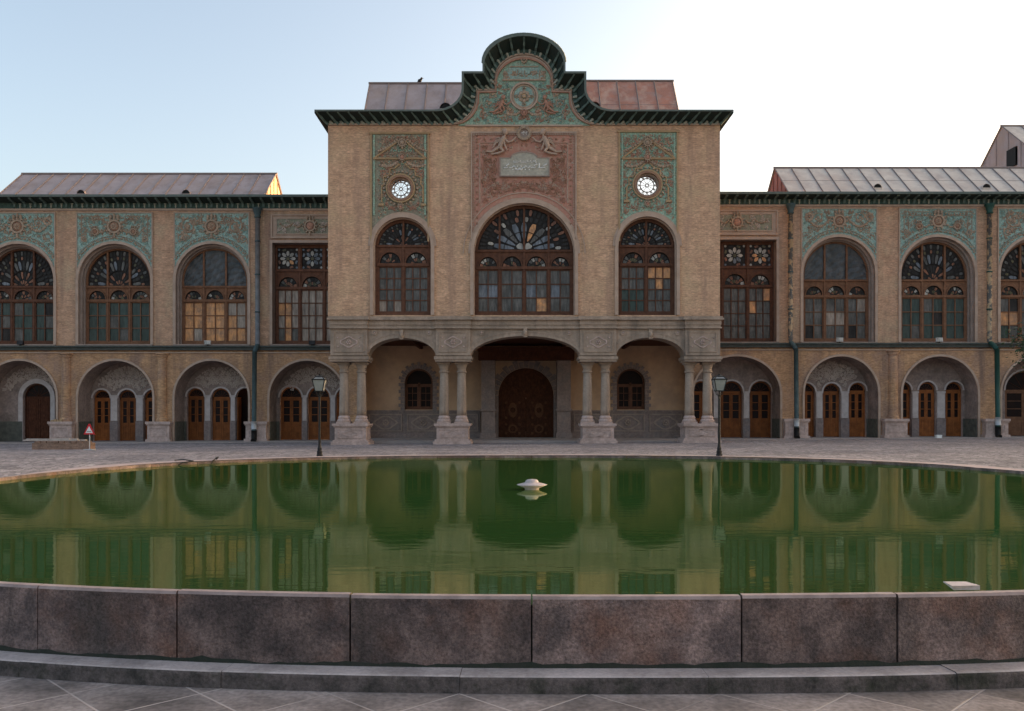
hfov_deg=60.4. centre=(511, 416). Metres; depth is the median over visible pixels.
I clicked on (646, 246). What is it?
window
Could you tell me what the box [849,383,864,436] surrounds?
door
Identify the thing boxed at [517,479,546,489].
fountain nozzle
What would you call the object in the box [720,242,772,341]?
window
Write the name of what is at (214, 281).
window
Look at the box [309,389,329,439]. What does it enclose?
door
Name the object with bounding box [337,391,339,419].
door
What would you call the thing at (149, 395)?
door
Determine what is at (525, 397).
portal door
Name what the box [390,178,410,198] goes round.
rose window
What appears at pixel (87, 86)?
sky
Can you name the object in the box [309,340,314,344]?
floodlight
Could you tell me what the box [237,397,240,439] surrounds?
door
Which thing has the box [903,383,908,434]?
door
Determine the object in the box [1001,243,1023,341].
window
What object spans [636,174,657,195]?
rose window
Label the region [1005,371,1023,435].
door
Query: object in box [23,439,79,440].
plank
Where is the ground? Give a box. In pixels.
[0,437,1023,710]
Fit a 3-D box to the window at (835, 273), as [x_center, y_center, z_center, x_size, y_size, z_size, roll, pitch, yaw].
[15.783,-6.119,42.965,3.317,4.951,0.170,0,0,0]
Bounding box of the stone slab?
[944,581,979,589]
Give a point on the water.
(572, 526)
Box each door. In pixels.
[25,384,49,439]
[95,390,109,440]
[120,390,135,440]
[146,391,151,438]
[188,389,203,439]
[213,389,229,439]
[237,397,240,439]
[281,387,301,439]
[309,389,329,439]
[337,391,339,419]
[498,368,552,436]
[694,382,702,422]
[721,382,740,437]
[750,382,770,437]
[805,384,813,436]
[823,384,838,436]
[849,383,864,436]
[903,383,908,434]
[919,382,933,435]
[945,382,960,435]
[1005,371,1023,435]
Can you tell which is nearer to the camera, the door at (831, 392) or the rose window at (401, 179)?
the rose window at (401, 179)
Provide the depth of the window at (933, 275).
43.00 m
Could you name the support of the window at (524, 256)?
in the palace
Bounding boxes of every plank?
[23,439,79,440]
[56,438,86,440]
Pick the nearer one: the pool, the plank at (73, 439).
the pool
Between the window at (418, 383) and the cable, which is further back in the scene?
the window at (418, 383)
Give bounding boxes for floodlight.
[17,340,23,344]
[204,340,210,344]
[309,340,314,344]
[836,338,842,342]
[936,338,942,342]
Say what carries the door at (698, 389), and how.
in the palace
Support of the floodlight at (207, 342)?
on the palace
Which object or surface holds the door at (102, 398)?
in the palace
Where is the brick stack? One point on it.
(57, 445)
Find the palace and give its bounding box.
[0,32,1023,444]
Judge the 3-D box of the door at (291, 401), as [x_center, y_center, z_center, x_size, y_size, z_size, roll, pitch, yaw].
[-10.997,-0.159,43.910,1.034,2.626,0.100,0,0,0]
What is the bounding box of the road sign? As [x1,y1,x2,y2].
[83,424,95,449]
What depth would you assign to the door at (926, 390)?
43.88 m
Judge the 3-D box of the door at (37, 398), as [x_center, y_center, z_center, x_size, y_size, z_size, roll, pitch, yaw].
[-23.605,-0.200,43.910,1.312,2.862,0.100,0,0,0]
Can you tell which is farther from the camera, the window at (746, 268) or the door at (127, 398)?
the door at (127, 398)
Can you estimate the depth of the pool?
5.29 m
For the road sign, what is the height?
0.970 m
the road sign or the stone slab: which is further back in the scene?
the road sign
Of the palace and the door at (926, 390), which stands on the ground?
the palace
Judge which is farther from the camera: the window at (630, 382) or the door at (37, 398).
the door at (37, 398)
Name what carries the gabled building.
on the ground
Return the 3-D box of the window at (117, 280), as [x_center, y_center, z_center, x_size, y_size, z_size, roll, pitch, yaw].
[-19.183,-5.896,42.965,3.317,4.738,0.170,0,0,0]
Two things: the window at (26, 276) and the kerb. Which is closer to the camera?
the kerb
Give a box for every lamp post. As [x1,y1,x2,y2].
[311,374,326,455]
[711,374,726,455]
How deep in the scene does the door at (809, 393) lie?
43.88 m
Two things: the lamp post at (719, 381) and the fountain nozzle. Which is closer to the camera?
the fountain nozzle
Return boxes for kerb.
[0,651,1023,693]
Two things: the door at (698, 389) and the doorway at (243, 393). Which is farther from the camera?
the doorway at (243, 393)
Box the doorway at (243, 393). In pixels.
[238,388,247,439]
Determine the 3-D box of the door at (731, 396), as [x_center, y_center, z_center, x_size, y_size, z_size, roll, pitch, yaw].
[10.918,-0.355,43.910,1.034,2.790,0.100,0,0,0]
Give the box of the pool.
[0,456,1023,667]
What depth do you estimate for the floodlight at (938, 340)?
42.26 m
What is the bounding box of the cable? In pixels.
[174,459,193,464]
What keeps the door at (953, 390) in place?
in the palace
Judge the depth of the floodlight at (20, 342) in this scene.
42.28 m
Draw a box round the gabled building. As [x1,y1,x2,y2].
[980,125,1023,166]
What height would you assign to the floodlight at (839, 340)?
0.240 m
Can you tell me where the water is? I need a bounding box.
[0,458,1023,604]
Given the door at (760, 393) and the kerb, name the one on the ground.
the kerb
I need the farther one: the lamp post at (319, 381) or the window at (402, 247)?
the window at (402, 247)
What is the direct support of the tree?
on the ground
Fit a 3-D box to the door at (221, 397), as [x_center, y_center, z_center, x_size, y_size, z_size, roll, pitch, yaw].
[-14.477,-0.106,43.910,0.875,2.572,0.100,0,0,0]
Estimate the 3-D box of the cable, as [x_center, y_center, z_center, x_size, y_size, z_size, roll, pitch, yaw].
[-7.750,1.096,20.787,0.447,0.191,0.652,0,0,-19]
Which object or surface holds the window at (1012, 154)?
in the gabled building
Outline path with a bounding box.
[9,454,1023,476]
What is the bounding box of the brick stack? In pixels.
[32,441,94,449]
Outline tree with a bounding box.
[1001,322,1023,371]
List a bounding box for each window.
[0,248,52,343]
[86,248,149,343]
[182,248,246,343]
[275,245,329,343]
[375,220,430,314]
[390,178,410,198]
[405,369,432,409]
[475,205,573,314]
[617,369,643,409]
[619,219,674,314]
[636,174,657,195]
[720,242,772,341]
[804,242,867,341]
[901,242,966,341]
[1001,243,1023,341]
[1006,146,1017,166]
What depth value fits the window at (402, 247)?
37.87 m

